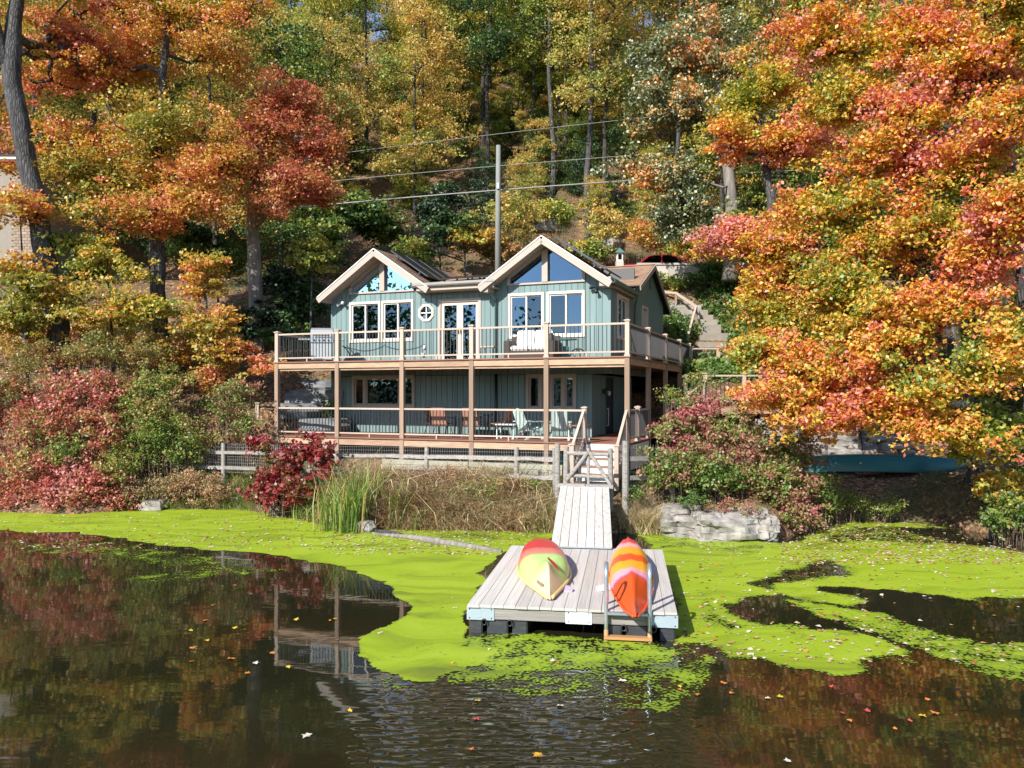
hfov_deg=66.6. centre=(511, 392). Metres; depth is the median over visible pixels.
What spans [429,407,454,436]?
sling chair
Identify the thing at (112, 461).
shrub
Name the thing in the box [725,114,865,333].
forest tree
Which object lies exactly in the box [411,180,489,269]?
sapling
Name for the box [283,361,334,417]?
shrub
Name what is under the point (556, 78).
forest tree
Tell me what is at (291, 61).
forest tree
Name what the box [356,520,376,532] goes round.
rock
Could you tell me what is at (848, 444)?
dry stone wall
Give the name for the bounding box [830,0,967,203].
forest tree
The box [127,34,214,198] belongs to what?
forest tree
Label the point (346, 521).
cattail
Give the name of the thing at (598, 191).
forest tree
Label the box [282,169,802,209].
power cable
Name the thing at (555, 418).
adirondack chair
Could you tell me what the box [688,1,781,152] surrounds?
forest tree
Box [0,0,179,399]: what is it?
maple tree
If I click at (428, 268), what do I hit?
solar panel
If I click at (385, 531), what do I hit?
log
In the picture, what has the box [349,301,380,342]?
window
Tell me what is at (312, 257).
sapling
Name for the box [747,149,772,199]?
forest tree
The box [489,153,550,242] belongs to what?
forest tree
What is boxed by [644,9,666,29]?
forest tree
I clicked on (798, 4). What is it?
forest tree
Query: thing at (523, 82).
forest tree
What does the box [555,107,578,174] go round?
forest tree
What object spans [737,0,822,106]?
forest tree
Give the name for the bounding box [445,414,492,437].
dining table
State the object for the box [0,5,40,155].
forest tree
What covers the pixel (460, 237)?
sapling
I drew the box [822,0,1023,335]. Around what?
forest tree
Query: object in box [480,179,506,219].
forest tree
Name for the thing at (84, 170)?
maple tree
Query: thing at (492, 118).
forest tree
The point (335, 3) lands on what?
forest tree
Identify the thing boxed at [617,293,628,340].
window
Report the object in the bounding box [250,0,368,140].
forest tree
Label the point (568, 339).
bistro table
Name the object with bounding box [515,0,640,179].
forest tree
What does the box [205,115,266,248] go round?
forest tree
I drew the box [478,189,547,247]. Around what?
shrub
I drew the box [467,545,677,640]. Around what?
floating dock
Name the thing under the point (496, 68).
forest tree
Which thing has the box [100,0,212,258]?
forest tree
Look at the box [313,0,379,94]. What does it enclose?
forest tree
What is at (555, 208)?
shrub
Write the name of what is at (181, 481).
shrub
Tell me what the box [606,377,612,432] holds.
side door
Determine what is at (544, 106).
forest tree
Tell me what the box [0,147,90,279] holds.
house
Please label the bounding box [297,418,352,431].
rock
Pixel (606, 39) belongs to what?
forest tree
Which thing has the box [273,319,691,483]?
porch deck
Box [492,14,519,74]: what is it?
forest tree
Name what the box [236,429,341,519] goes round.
burning bush
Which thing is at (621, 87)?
forest tree
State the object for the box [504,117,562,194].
forest tree
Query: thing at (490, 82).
forest tree
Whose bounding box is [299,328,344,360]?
gas grill
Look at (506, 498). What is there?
dry grass
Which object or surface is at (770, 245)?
maple tree
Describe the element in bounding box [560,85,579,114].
forest tree
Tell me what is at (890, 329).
maple tree
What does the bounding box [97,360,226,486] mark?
shrub
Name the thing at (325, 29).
forest tree
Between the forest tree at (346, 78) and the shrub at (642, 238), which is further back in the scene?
the forest tree at (346, 78)
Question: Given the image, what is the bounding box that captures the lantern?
[549,330,553,339]
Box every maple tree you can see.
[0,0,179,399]
[29,0,289,379]
[187,62,363,355]
[678,42,860,374]
[715,0,1023,483]
[738,0,1023,470]
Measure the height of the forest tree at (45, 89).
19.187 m
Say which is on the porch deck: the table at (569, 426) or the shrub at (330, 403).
the table at (569, 426)
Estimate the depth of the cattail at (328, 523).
20.24 m
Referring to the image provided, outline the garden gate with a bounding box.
[555,441,628,515]
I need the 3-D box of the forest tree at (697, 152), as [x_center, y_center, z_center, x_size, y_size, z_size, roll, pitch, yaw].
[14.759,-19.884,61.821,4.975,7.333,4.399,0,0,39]
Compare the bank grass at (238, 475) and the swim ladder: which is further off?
the bank grass at (238, 475)
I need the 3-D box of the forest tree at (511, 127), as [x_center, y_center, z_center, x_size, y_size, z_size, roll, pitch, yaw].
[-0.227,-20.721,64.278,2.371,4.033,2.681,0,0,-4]
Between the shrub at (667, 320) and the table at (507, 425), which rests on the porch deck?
the table at (507, 425)
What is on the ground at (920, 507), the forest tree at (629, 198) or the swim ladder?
the forest tree at (629, 198)
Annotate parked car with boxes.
[624,254,686,265]
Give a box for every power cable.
[270,102,794,162]
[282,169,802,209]
[335,150,703,180]
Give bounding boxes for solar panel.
[391,250,440,280]
[406,255,447,280]
[423,262,449,279]
[438,275,480,281]
[466,274,490,279]
[557,238,613,273]
[572,246,620,278]
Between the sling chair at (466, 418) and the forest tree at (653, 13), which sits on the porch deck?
the sling chair at (466, 418)
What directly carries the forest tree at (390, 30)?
on the ground at (920, 507)
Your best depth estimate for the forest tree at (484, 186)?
50.66 m
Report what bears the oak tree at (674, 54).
on the ground at (920, 507)
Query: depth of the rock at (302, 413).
27.71 m
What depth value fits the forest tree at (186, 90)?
61.37 m
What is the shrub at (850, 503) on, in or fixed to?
on the ground at (920, 507)
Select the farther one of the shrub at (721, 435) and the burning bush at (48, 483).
the burning bush at (48, 483)
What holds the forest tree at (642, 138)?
on the ground at (920, 507)
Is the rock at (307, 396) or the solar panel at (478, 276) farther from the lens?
the rock at (307, 396)
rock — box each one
[138,499,168,510]
[269,500,287,515]
[280,403,326,419]
[284,389,343,410]
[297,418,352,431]
[299,380,330,389]
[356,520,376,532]
[529,218,559,233]
[599,237,625,253]
[825,472,857,476]
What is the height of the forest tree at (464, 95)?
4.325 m
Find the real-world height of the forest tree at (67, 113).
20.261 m
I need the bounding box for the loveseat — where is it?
[504,330,560,357]
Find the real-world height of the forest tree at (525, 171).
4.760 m
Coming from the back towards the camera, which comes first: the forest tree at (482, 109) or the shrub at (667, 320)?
the forest tree at (482, 109)
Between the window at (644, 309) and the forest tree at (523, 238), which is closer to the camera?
the window at (644, 309)
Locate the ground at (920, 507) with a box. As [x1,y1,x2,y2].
[0,31,1023,540]
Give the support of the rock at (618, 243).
on the ground at (920, 507)
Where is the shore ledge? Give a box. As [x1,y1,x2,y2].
[652,502,780,541]
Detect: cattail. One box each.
[293,500,310,519]
[295,508,321,521]
[306,467,353,531]
[317,456,400,533]
[330,460,378,528]
[348,459,387,505]
[359,464,392,496]
[377,478,421,529]
[406,503,429,530]
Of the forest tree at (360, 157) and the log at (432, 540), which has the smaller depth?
the log at (432, 540)
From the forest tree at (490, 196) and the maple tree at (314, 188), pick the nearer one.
the maple tree at (314, 188)
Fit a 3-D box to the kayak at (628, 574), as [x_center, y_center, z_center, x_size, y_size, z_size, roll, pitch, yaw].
[1.962,2.912,12.866,0.759,0.384,4.950,0,0,7]
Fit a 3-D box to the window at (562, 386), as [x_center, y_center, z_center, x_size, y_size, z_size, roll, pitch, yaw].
[1.295,-0.030,25.685,1.730,1.200,0.135,0,0,21]
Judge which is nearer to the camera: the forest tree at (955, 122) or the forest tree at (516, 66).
the forest tree at (955, 122)
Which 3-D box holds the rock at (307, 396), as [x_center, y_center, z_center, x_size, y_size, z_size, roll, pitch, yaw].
[-7.291,0.275,29.197,2.742,0.822,1.716,0,0,0]
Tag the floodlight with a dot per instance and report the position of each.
(595, 291)
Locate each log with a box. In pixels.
[372,533,502,552]
[375,529,402,533]
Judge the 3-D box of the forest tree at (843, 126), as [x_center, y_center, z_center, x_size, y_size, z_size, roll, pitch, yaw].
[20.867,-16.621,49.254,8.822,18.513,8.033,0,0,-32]
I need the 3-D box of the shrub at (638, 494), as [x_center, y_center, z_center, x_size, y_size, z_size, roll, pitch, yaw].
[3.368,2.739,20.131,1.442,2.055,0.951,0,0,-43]
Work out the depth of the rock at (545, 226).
46.47 m
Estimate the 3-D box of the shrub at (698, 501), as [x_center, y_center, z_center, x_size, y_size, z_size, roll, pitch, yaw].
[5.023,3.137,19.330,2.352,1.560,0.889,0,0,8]
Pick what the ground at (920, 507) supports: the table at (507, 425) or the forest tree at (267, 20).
the forest tree at (267, 20)
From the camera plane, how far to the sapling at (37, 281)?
26.16 m
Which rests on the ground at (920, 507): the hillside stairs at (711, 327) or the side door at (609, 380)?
the hillside stairs at (711, 327)
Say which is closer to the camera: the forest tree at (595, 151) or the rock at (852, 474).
the rock at (852, 474)
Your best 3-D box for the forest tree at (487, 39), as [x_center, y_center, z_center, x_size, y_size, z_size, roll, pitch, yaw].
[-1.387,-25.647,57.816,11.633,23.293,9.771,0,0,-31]
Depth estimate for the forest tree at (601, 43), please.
80.77 m
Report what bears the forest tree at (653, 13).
on the ground at (920, 507)
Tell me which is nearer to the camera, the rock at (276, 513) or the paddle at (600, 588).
the paddle at (600, 588)
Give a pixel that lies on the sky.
(376, 16)
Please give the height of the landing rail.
1.340 m
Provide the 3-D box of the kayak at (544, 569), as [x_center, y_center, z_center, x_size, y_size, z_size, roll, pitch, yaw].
[0.558,2.910,13.472,0.950,0.419,3.450,0,0,0]
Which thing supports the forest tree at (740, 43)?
on the ground at (920, 507)
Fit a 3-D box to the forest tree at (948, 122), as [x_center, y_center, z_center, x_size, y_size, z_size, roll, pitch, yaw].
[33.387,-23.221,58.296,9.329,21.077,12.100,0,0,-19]
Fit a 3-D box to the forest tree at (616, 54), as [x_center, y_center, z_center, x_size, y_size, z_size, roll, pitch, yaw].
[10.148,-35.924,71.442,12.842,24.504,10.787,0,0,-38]
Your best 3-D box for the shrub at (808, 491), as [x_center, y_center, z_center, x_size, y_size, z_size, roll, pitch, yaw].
[7.340,2.306,20.381,2.233,3.180,2.980,0,0,32]
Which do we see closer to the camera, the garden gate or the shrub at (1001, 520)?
the shrub at (1001, 520)
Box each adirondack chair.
[513,408,543,439]
[550,408,572,440]
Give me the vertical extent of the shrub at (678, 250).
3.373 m
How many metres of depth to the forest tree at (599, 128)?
68.88 m
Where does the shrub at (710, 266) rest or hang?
on the ground at (920, 507)
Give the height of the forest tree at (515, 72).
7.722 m
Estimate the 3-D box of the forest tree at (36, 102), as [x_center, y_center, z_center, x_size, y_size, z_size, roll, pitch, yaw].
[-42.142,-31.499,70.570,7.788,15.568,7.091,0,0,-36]
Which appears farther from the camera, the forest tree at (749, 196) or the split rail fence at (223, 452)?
the forest tree at (749, 196)
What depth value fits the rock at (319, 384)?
29.63 m
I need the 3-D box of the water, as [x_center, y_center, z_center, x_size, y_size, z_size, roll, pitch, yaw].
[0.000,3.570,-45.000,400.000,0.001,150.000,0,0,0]
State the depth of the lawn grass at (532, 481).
21.91 m
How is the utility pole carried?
on the ground at (920, 507)
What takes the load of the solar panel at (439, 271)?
on the house at (540, 279)
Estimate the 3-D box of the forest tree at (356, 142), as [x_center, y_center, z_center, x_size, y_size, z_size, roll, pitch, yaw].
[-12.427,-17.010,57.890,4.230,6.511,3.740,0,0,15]
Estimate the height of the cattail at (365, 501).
2.000 m
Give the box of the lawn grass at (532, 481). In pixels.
[454,471,562,500]
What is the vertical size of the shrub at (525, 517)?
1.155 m
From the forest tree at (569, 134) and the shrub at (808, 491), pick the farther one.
the forest tree at (569, 134)
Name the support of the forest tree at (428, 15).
on the ground at (920, 507)
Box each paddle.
[562,585,572,591]
[596,584,609,590]
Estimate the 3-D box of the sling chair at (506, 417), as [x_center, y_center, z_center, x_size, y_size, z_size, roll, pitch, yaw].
[-0.311,0.940,24.897,0.666,0.978,0.588,0,0,29]
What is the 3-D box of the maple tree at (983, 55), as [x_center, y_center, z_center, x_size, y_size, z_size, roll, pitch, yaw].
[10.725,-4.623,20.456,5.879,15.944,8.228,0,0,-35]
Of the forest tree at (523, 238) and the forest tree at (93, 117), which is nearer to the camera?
the forest tree at (93, 117)
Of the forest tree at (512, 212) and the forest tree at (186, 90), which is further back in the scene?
the forest tree at (186, 90)
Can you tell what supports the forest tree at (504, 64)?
on the ground at (920, 507)
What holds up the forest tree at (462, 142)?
on the ground at (920, 507)
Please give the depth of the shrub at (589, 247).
44.47 m
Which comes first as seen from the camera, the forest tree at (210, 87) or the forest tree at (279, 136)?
the forest tree at (210, 87)
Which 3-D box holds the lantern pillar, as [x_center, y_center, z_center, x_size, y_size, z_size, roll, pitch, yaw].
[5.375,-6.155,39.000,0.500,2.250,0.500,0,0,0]
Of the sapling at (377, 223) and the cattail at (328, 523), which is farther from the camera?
the sapling at (377, 223)
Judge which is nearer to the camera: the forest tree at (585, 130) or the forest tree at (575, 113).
the forest tree at (585, 130)
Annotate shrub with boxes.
[0,287,239,382]
[0,320,244,458]
[0,327,183,466]
[0,476,140,514]
[6,414,132,501]
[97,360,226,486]
[108,465,249,509]
[184,377,265,470]
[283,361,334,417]
[364,461,523,498]
[370,476,552,511]
[420,488,554,530]
[461,227,522,272]
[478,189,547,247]
[531,196,588,249]
[567,236,617,266]
[576,197,640,266]
[614,462,665,526]
[623,214,669,260]
[631,390,813,509]
[646,368,720,500]
[654,236,703,262]
[658,255,757,294]
[663,314,705,338]
[668,488,765,517]
[672,240,742,262]
[747,429,843,534]
[812,487,908,524]
[977,449,1023,546]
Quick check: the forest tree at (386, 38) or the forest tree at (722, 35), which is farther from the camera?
the forest tree at (386, 38)
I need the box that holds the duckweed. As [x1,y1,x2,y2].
[0,509,1023,712]
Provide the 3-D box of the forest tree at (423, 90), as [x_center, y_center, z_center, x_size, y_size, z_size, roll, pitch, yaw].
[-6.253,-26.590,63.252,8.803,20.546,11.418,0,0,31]
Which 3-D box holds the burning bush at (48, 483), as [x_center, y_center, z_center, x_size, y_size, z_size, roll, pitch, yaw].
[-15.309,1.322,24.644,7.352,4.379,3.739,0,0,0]
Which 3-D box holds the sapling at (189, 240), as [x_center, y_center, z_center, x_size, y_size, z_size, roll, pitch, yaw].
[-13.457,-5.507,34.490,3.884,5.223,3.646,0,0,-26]
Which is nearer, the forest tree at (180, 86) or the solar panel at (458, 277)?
the solar panel at (458, 277)
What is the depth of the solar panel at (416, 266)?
27.93 m
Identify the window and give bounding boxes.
[349,260,414,294]
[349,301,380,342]
[352,375,415,407]
[381,299,413,341]
[418,304,433,320]
[507,246,585,285]
[508,292,543,338]
[526,374,576,408]
[546,290,584,336]
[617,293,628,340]
[642,305,647,327]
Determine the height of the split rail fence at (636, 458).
1.750 m
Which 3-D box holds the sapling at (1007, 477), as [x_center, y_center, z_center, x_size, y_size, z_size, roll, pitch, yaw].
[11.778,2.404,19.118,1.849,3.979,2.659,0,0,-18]
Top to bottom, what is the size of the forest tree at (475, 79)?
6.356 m
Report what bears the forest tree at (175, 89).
on the ground at (920, 507)
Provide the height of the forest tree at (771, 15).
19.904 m
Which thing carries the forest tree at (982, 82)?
on the ground at (920, 507)
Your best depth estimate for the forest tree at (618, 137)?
58.92 m
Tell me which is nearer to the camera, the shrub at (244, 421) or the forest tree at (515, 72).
the shrub at (244, 421)
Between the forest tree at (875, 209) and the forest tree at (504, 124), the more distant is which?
the forest tree at (504, 124)
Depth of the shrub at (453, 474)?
21.42 m
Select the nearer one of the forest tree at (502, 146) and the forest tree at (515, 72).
the forest tree at (502, 146)
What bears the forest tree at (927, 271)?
on the ground at (920, 507)
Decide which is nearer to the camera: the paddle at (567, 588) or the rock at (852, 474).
the paddle at (567, 588)
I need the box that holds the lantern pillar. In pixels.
[614,247,624,265]
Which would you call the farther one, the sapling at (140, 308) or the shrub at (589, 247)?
the shrub at (589, 247)
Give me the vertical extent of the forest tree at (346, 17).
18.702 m
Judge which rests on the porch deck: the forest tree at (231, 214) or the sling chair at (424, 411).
the sling chair at (424, 411)
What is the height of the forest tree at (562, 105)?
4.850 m
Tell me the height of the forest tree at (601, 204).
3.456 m
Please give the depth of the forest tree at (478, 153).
57.73 m
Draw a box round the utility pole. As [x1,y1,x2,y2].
[495,145,500,270]
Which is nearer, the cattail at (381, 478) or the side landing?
the cattail at (381, 478)
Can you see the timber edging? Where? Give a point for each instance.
(409, 463)
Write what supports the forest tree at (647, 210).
on the ground at (920, 507)
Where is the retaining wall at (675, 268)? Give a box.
[636,263,817,283]
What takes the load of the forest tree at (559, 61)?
on the ground at (920, 507)
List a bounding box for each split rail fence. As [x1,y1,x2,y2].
[163,442,554,502]
[629,445,674,502]
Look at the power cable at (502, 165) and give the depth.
40.99 m
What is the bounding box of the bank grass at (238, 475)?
[155,462,345,524]
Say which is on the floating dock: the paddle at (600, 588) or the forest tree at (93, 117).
the paddle at (600, 588)
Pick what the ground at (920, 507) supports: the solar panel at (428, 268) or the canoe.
the canoe
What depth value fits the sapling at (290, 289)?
32.44 m
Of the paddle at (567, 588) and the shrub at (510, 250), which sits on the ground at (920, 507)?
the shrub at (510, 250)
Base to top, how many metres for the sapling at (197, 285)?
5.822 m
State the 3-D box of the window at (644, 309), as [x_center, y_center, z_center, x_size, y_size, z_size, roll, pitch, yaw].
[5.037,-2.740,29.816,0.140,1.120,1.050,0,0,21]
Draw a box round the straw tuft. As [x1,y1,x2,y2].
[602,487,703,535]
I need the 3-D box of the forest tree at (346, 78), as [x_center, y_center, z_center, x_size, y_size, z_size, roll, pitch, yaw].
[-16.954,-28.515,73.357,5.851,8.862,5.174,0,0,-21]
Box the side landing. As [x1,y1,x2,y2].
[691,346,720,362]
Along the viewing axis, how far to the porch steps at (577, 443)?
21.48 m
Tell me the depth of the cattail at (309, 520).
21.53 m
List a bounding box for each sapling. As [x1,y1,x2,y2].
[0,182,126,446]
[34,228,197,412]
[165,215,246,306]
[165,248,292,408]
[205,264,330,340]
[255,233,344,361]
[287,189,416,268]
[388,209,509,275]
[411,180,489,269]
[784,195,900,450]
[930,411,1023,539]
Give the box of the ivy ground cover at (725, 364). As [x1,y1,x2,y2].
[666,277,850,441]
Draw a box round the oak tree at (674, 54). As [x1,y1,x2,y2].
[588,0,792,281]
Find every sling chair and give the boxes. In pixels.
[422,406,447,436]
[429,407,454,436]
[461,408,485,438]
[489,407,515,437]
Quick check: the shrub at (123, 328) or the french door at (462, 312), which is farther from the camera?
the shrub at (123, 328)
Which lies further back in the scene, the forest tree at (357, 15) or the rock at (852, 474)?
the forest tree at (357, 15)
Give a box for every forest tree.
[0,0,104,197]
[0,0,113,154]
[0,0,174,279]
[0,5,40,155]
[0,31,80,117]
[1,0,182,146]
[3,9,102,132]
[98,0,238,275]
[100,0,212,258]
[127,0,300,276]
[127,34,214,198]
[168,0,232,95]
[169,72,218,113]
[175,1,291,251]
[194,15,270,106]
[196,1,285,118]
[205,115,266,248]
[219,201,270,262]
[226,0,295,73]
[229,67,258,116]
[230,0,362,188]
[230,20,357,279]
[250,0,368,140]
[252,0,375,213]
[259,75,295,168]
[261,201,309,255]
[263,0,393,275]
[268,0,399,87]
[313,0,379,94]
[322,157,350,183]
[323,0,443,164]
[328,47,357,122]
[333,119,371,184]
[336,0,360,50]
[340,126,376,194]
[341,0,411,96]
[345,8,375,41]
[351,0,485,214]
[367,0,483,175]
[368,101,424,187]
[369,2,420,83]
[374,0,466,120]
[376,98,399,133]
[379,54,413,115]
[381,104,450,207]
[429,0,481,100]
[429,0,527,179]
[440,53,480,133]
[442,108,469,162]
[443,3,492,120]
[445,0,530,161]
[453,78,471,113]
[455,22,508,103]
[457,150,487,193]
[458,71,498,136]
[462,160,517,236]
[468,0,584,196]
[468,10,517,89]
[470,97,506,159]
[473,77,509,119]
[473,104,514,162]
[474,88,506,137]
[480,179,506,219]
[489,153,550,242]
[490,19,554,129]
[490,127,509,161]
[492,0,578,110]
[492,0,644,177]
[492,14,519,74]
[501,115,521,159]
[501,195,521,239]
[502,156,541,210]
[504,27,554,108]
[504,48,538,97]
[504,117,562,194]
[510,109,527,148]
[511,204,538,248]
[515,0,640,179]
[517,114,570,190]
[518,93,563,166]
[519,100,562,168]
[520,0,678,223]
[525,19,603,114]
[526,104,560,152]
[531,68,568,108]
[540,76,574,125]
[554,114,577,157]
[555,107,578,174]
[556,116,602,196]
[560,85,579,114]
[561,0,668,142]
[562,141,622,210]
[564,0,662,240]
[568,67,586,119]
[571,147,635,209]
[574,170,619,238]
[575,2,648,104]
[579,99,599,135]
[579,115,595,140]
[583,80,614,136]
[590,191,613,223]
[599,90,627,138]
[599,112,651,184]
[602,0,726,156]
[607,0,783,213]
[608,69,668,167]
[610,0,640,117]
[620,142,670,225]
[620,167,653,218]
[621,130,640,167]
[625,118,668,177]
[630,94,695,157]
[631,192,657,232]
[632,0,768,159]
[632,145,696,258]
[634,0,698,26]
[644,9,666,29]
[663,3,781,207]
[669,104,717,177]
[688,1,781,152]
[695,0,863,210]
[724,164,771,221]
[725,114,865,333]
[734,0,979,246]
[736,150,800,249]
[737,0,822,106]
[743,3,794,113]
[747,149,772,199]
[773,0,896,255]
[801,124,936,367]
[822,0,993,279]
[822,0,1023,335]
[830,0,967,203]
[864,174,1020,412]
[895,3,1011,144]
[920,10,1021,248]
[927,14,1023,408]
[950,2,1023,177]
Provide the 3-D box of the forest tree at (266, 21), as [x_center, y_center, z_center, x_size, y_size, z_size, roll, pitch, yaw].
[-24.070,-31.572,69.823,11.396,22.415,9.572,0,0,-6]
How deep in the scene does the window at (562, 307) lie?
25.51 m
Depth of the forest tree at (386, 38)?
90.25 m
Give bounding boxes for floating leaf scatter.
[2,514,1023,663]
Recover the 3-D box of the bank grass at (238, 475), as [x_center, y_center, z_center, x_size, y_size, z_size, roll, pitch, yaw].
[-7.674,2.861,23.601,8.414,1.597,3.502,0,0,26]
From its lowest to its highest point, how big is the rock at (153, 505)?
0.370 m
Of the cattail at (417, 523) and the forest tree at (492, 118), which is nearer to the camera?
the cattail at (417, 523)
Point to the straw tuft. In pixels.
(641, 521)
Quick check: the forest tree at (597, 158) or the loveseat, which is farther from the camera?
the forest tree at (597, 158)
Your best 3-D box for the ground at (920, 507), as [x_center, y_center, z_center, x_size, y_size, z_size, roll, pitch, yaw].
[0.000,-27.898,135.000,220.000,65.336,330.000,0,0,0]
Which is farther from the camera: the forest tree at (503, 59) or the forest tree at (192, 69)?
the forest tree at (503, 59)
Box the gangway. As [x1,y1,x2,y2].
[552,483,612,548]
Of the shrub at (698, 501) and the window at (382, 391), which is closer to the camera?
the shrub at (698, 501)
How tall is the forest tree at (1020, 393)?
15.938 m
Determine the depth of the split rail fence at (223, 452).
22.77 m
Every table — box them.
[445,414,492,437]
[480,346,497,357]
[495,423,517,438]
[557,338,576,356]
[566,425,590,439]
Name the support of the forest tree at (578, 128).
on the ground at (920, 507)
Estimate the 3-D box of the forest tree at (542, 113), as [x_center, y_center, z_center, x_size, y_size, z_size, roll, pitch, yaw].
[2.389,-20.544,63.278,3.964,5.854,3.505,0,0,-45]
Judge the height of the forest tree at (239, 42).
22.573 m
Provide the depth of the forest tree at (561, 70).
77.21 m
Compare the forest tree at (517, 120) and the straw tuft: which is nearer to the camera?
the straw tuft
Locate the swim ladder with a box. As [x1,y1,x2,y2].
[604,561,651,642]
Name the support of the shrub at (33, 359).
on the ground at (920, 507)
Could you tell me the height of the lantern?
0.296 m
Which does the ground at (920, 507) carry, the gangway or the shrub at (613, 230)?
the shrub at (613, 230)
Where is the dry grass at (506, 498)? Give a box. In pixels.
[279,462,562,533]
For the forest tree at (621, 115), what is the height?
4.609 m
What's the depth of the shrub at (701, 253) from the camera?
41.95 m
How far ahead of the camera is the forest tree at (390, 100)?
69.32 m
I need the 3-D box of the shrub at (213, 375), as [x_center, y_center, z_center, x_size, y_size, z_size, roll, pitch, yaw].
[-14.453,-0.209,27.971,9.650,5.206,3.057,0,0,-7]
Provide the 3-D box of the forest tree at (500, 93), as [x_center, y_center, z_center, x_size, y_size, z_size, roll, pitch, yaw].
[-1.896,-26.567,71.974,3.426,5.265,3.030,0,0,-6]
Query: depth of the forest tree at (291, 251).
49.01 m
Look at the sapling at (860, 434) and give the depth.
25.26 m
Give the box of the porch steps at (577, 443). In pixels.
[568,410,627,490]
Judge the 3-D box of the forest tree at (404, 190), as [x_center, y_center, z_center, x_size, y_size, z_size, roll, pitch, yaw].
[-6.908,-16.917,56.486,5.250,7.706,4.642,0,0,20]
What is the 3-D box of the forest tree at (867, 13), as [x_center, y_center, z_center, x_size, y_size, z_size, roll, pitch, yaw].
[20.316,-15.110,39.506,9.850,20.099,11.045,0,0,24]
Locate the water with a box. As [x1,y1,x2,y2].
[0,509,1023,767]
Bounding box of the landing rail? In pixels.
[255,402,273,417]
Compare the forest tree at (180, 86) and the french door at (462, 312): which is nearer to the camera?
the french door at (462, 312)
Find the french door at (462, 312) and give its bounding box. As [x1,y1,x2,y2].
[438,298,480,358]
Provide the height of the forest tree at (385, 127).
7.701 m
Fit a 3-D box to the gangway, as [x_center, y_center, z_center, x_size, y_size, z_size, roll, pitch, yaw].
[1.573,2.800,17.874,1.461,0.949,4.416,0,0,8]
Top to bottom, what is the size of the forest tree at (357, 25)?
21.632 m
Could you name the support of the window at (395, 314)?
in the house at (540, 279)
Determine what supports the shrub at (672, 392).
on the ground at (920, 507)
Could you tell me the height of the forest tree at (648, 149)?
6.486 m
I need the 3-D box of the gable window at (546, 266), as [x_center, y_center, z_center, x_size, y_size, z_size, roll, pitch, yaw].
[1.111,-4.235,25.709,2.777,1.270,0.145,0,0,21]
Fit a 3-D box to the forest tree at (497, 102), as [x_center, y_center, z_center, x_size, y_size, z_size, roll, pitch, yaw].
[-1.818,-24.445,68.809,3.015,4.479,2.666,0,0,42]
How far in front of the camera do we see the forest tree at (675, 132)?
55.80 m
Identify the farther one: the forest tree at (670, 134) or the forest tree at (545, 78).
the forest tree at (545, 78)
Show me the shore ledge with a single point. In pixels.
(715, 525)
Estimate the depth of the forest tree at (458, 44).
76.71 m
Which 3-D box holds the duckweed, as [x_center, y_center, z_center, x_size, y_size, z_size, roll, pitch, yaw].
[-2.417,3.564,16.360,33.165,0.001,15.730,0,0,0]
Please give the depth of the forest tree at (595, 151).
54.73 m
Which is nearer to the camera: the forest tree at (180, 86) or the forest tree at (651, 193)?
the forest tree at (651, 193)
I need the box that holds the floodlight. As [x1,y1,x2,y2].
[589,286,597,293]
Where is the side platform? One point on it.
(727, 409)
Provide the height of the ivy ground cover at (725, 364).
8.123 m
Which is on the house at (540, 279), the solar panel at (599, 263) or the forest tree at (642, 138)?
the solar panel at (599, 263)
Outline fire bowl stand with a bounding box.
[569,348,584,356]
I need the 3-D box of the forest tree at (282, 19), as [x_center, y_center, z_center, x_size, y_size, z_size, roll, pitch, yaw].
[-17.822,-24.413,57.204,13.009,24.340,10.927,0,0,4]
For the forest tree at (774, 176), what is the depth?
48.39 m
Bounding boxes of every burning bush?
[0,366,143,508]
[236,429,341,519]
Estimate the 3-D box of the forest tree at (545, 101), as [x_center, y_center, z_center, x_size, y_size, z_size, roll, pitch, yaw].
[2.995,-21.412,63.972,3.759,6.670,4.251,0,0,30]
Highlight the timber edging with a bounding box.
[382,459,562,475]
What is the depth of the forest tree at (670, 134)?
62.55 m
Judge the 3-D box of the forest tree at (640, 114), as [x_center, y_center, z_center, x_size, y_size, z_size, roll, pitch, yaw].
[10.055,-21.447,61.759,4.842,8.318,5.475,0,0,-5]
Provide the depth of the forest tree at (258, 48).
49.38 m
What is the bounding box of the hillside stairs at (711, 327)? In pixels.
[665,291,727,355]
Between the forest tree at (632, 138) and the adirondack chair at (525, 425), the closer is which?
the adirondack chair at (525, 425)
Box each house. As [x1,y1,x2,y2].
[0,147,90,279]
[316,235,671,436]
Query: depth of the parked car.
41.14 m
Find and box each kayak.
[516,539,571,599]
[609,537,653,617]
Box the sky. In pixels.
[257,1,800,42]
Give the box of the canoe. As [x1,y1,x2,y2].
[800,454,963,473]
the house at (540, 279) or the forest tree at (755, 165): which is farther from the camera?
the forest tree at (755, 165)
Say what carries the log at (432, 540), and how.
in the water
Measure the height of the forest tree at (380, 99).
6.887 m
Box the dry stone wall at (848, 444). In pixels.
[755,419,1011,461]
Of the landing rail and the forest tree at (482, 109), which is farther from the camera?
the forest tree at (482, 109)
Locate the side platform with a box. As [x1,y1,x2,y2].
[665,372,787,434]
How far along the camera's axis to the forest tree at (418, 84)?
72.64 m
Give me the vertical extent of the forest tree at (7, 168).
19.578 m

